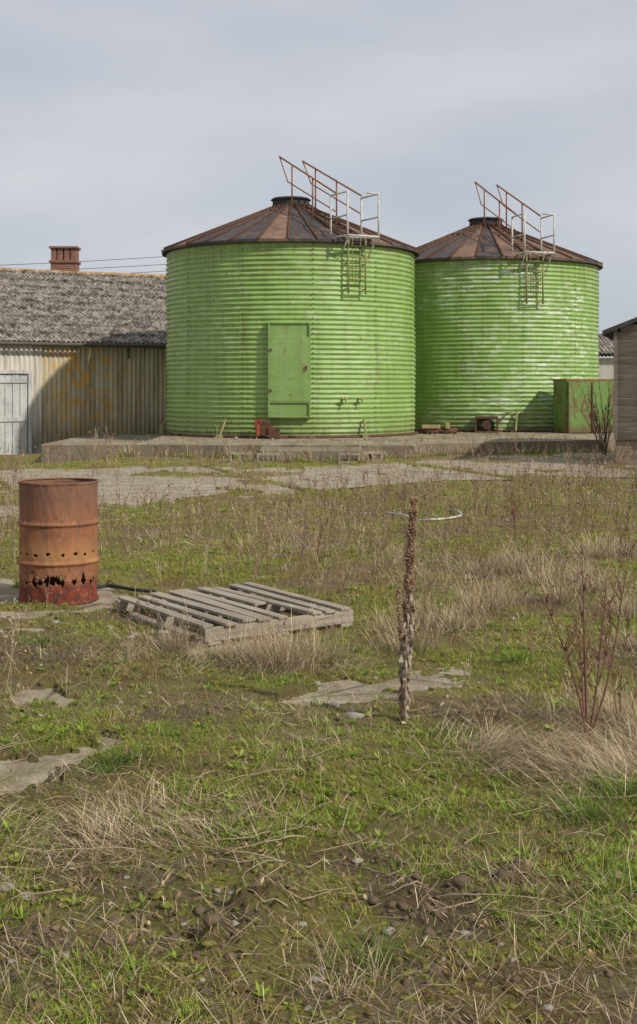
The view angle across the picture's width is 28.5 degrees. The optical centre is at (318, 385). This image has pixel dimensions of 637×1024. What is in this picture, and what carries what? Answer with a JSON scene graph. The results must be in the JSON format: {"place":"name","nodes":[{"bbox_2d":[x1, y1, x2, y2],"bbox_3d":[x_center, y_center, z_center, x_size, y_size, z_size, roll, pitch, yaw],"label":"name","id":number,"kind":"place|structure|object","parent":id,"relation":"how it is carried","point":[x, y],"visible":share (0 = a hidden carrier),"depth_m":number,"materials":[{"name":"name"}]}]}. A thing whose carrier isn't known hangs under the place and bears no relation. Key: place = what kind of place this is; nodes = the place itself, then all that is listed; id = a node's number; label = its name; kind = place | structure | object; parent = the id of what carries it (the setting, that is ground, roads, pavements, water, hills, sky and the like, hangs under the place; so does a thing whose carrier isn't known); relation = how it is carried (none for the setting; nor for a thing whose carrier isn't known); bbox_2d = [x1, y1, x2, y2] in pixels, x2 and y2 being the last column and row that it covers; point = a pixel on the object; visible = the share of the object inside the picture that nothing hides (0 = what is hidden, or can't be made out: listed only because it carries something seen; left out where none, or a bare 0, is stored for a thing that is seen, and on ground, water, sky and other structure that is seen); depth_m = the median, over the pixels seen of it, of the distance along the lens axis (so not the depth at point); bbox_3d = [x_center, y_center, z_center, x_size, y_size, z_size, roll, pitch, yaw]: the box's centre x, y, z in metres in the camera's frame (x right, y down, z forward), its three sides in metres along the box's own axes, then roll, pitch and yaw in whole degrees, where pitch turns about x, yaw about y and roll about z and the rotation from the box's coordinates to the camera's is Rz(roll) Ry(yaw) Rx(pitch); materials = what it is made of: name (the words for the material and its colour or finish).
{"place":"outdoors","nodes":[
{"label":"outdoors","id":0,"kind":"place"},
{"bbox_2d":[11,256,164,272],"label":"power lines","id":1,"kind":"object","parent":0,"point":[108,267],"visible":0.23,"depth_m":61.08,"materials":[{"name":"black metal"}]},
{"bbox_2d":[0,446,636,1023],"bbox_3d":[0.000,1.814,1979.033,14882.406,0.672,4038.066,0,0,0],"label":"ground","id":2,"kind":"structure","parent":0,"point":[268,891],"depth_m":4.94,"materials":[{"name":"green plant"}]},
{"bbox_2d":[5,688,74,717],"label":"concrete slab","id":3,"kind":"structure","parent":2,"relation":"on","point":[49,691],"depth_m":6.44,"materials":[{"name":"grey concrete"}]},
{"bbox_2d":[0,737,122,793],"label":"concrete slab","id":4,"kind":"structure","parent":2,"relation":"on","point":[26,775],"depth_m":5.23,"materials":[{"name":"grey concrete"}]},
{"bbox_2d":[0,578,133,636],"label":"concrete slab","id":5,"kind":"structure","parent":2,"relation":"on","point":[104,594],"depth_m":9.24,"materials":[{"name":"grey concrete"}]},
{"bbox_2d":[17,477,99,605],"bbox_3d":[-1.942,1.151,9.350,0.609,0.893,0.612,0,0,0],"label":"oil drum","id":6,"kind":"object","parent":5,"relation":"on","point":[58,521],"visible":0.99,"depth_m":9.11,"materials":[{"name":"metal"}]},
{"bbox_2d":[97,584,155,592],"bbox_3d":[-1.489,1.560,9.650,0.584,0.048,0.182,0,0,21],"label":"black hose","id":7,"kind":"object","parent":5,"relation":"on","point":[122,587],"visible":0.77,"depth_m":9.60,"materials":[{"name":"rubber"}]},
{"bbox_2d":[0,268,167,454],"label":"farm barn","id":8,"kind":"structure","parent":2,"relation":"on","point":[74,365],"depth_m":37.42,"materials":[{"name":"grey metal"}]},
{"bbox_2d":[49,246,80,301],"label":"brick chimney","id":9,"kind":"object","parent":8,"relation":"attached to","point":[64,258],"visible":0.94,"depth_m":45.70,"materials":[{"name":"red brick"}]},
{"bbox_2d":[41,434,163,464],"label":"loading platform","id":10,"kind":"structure","parent":2,"relation":"on","point":[75,444],"depth_m":31.00,"materials":[{"name":"concrete"}]},
{"bbox_2d":[1,620,363,899],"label":"rubble stone","id":11,"kind":"object","parent":2,"relation":"on","point":[350,716],"visible":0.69,"depth_m":5.87,"materials":[{"name":"grey stone"}]},
{"bbox_2d":[181,636,257,655],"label":"concrete slab","id":12,"kind":"structure","parent":2,"relation":"on","point":[231,640],"depth_m":7.68,"materials":[{"name":"grey concrete"}]},
{"bbox_2d":[117,582,352,645],"bbox_3d":[-0.595,1.523,8.497,1.109,0.130,1.370,-1,0,-33],"label":"wooden pallet","id":13,"kind":"object","parent":2,"relation":"on","point":[209,604],"visible":0.91,"depth_m":8.30,"materials":[{"name":"grey wood"}]},
{"bbox_2d":[230,451,382,462],"bbox_3d":[-0.229,1.480,26.139,3.199,0.200,1.122,0,0,0],"label":"concrete block","id":14,"kind":"object","parent":2,"relation":"on","point":[240,454],"depth_m":25.79,"materials":[{"name":"grey concrete"}]},
{"bbox_2d":[258,447,363,461],"bbox_3d":[-0.150,1.540,26.750,2.200,0.420,1.400,0,0,0],"label":"concrete step","id":15,"kind":"object","parent":2,"relation":"on","point":[335,451],"visible":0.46,"depth_m":26.05,"materials":[{"name":"grey concrete"}]},
{"bbox_2d":[0,430,636,1023],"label":"dry grass","id":16,"kind":"structure","parent":2,"relation":"on","point":[284,656],"depth_m":5.09,"materials":[{"name":"beige plant"}]},
{"bbox_2d":[0,426,636,787],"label":"dead weeds","id":17,"kind":"object","parent":2,"relation":"on","point":[358,516],"visible":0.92,"depth_m":11.90,"materials":[{"name":"brown plant"}]},
{"bbox_2d":[0,484,636,1023],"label":"moss cushions","id":18,"kind":"object","parent":2,"relation":"on","point":[316,932],"visible":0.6,"depth_m":3.86,"materials":[{"name":"green plant"}]},
{"bbox_2d":[0,586,636,1023],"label":"soil clods","id":19,"kind":"object","parent":2,"relation":"on","point":[460,882],"visible":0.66,"depth_m":3.71,"materials":[{"name":"brown soil"}]},
{"bbox_2d":[0,678,636,935],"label":"twigs","id":20,"kind":"object","parent":2,"relation":"on","point":[302,826],"visible":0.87,"depth_m":4.29,"materials":[{"name":"brown wood"}]},
{"bbox_2d":[313,506,332,552],"bbox_3d":[0.037,1.331,11.514,0.092,0.475,0.208,0,0,-33],"label":"dead dock plant","id":21,"kind":"object","parent":2,"relation":"on","point":[320,536],"visible":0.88,"depth_m":11.52,"materials":[{"name":"brown plant"}]},
{"bbox_2d":[275,666,470,707],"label":"concrete slab","id":22,"kind":"structure","parent":2,"relation":"on","point":[338,692],"depth_m":6.63,"materials":[{"name":"grey concrete"}]},
{"bbox_2d":[136,432,614,457],"bbox_3d":[2.466,1.750,35.289,13.115,0.900,15.529,0,0,0],"label":"concrete base","id":23,"kind":"object","parent":2,"relation":"on","point":[391,446],"visible":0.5,"depth_m":29.35,"materials":[{"name":"grey concrete"}]},
{"bbox_2d":[158,156,419,438],"bbox_3d":[-0.781,-2.495,34.375,7.110,7.616,7.353,0,0,0],"label":"grain silo","id":24,"kind":"object","parent":23,"relation":"on","point":[287,316],"visible":1,"depth_m":31.52,"materials":[{"name":"green paint"}]},
{"bbox_2d":[270,338,308,400],"bbox_3d":[-0.720,-0.400,30.985,0.980,1.560,0.050,0,0,0],"label":"door panel","id":25,"kind":"structure","parent":24,"relation":"in","point":[289,357],"depth_m":30.96,"materials":[{"name":"green metal"}]},
{"bbox_2d":[145,434,613,443],"bbox_3d":[2.217,1.289,30.433,12.504,0.092,5.131,0,0,0],"label":"slab rubble","id":26,"kind":"object","parent":23,"relation":"on","point":[383,442],"visible":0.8,"depth_m":30.35,"materials":[{"name":"stone"}]},
{"bbox_2d":[414,423,456,433],"bbox_3d":[3.165,1.147,34.000,1.200,0.295,0.671,0,0,0],"label":"scrap pipe","id":27,"kind":"object","parent":23,"relation":"on","point":[436,429],"visible":0.94,"depth_m":33.96,"materials":[{"name":"metal"}]},
{"bbox_2d":[414,182,602,432],"bbox_3d":[5.170,-2.495,38.540,7.067,7.616,7.423,0,0,0],"label":"grain silo","id":28,"kind":"object","parent":23,"relation":"on","point":[506,326],"visible":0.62,"depth_m":35.56,"materials":[{"name":"green metal"}]},
{"bbox_2d":[552,379,613,432],"bbox_3d":[7.422,0.542,34.893,1.510,1.475,1.005,0,0,-12],"label":"steel tank","id":29,"kind":"object","parent":23,"relation":"on","point":[568,417],"visible":0.7,"depth_m":34.42,"materials":[{"name":"green metal"}]},
{"bbox_2d":[395,497,418,723],"bbox_3d":[0.414,1.061,5.859,0.082,1.080,0.165,0,0,36],"label":"dead mullein","id":30,"kind":"object","parent":2,"relation":"on","point":[406,626],"visible":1,"depth_m":5.85,"materials":[{"name":"brown plant"}]},
{"bbox_2d":[388,509,461,520],"bbox_3d":[1.280,1.555,15.172,0.906,0.076,1.635,0,0,0],"label":"white hose","id":31,"kind":"object","parent":2,"relation":"on","point":[452,517],"visible":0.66,"depth_m":14.79,"materials":[{"name":"plastic"}]},
{"bbox_2d":[509,480,517,536],"bbox_3d":[2.010,1.269,12.883,0.087,0.598,0.235,0,0,28],"label":"dead dock plant","id":32,"kind":"object","parent":2,"relation":"on","point":[513,510],"visible":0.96,"depth_m":12.86,"materials":[{"name":"brown plant"}]},
{"bbox_2d":[535,539,636,742],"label":"dead dock plant","id":33,"kind":"object","parent":2,"relation":"on","point":[584,661],"visible":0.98,"depth_m":5.45,"materials":[{"name":"brown plant"}]},
{"bbox_2d":[592,598,614,654],"bbox_3d":[1.646,1.368,7.151,0.114,0.360,0.195,0,0,28],"label":"dead dock plant","id":34,"kind":"object","parent":2,"relation":"on","point":[610,623],"visible":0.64,"depth_m":7.11,"materials":[{"name":"brown plant"}]},
{"bbox_2d":[598,333,613,378],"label":"shed","id":35,"kind":"structure","parent":2,"relation":"on","point":[606,349],"depth_m":44.50,"materials":[{"name":"white paint"}]},
{"bbox_2d":[601,608,636,727],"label":"dead dock plant","id":36,"kind":"object","parent":2,"relation":"on","point":[622,644],"visible":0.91,"depth_m":5.69,"materials":[{"name":"brown plant"}]},
{"bbox_2d":[602,317,636,465],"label":"timber shed","id":37,"kind":"structure","parent":2,"relation":"on","point":[623,336],"depth_m":25.09,"materials":[{"name":"wood"}]},
{"bbox_2d":[610,504,633,554],"bbox_3d":[2.799,1.321,11.529,0.218,0.498,0.078,0,0,30],"label":"dead dock plant","id":38,"kind":"object","parent":2,"relation":"on","point":[629,507],"visible":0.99,"depth_m":11.52,"materials":[{"name":"brown plant"}]},
{"bbox_2d":[0,451,636,516],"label":"concrete road","id":39,"kind":"structure","parent":0,"point":[207,483],"depth_m":22.34,"materials":[{"name":"grey concrete"}]},
{"bbox_2d":[572,382,613,457],"bbox_3d":[6.247,0.741,27.777,1.221,1.767,0.869,0,0,0],"label":"dead shrub","id":40,"kind":"object","parent":39,"relation":"on","point":[605,440],"visible":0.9,"depth_m":27.73,"materials":[{"name":"brown plant"}]},
{"bbox_2d":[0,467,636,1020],"bbox_3d":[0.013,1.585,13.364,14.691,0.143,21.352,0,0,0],"label":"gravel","id":41,"kind":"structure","parent":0,"point":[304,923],"depth_m":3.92,"materials":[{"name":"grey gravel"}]},
{"bbox_2d":[0,0,636,357],"label":"sky","id":42,"kind":"structure","parent":0,"point":[138,129],"materials":[{"name":"grey"}]}
]}

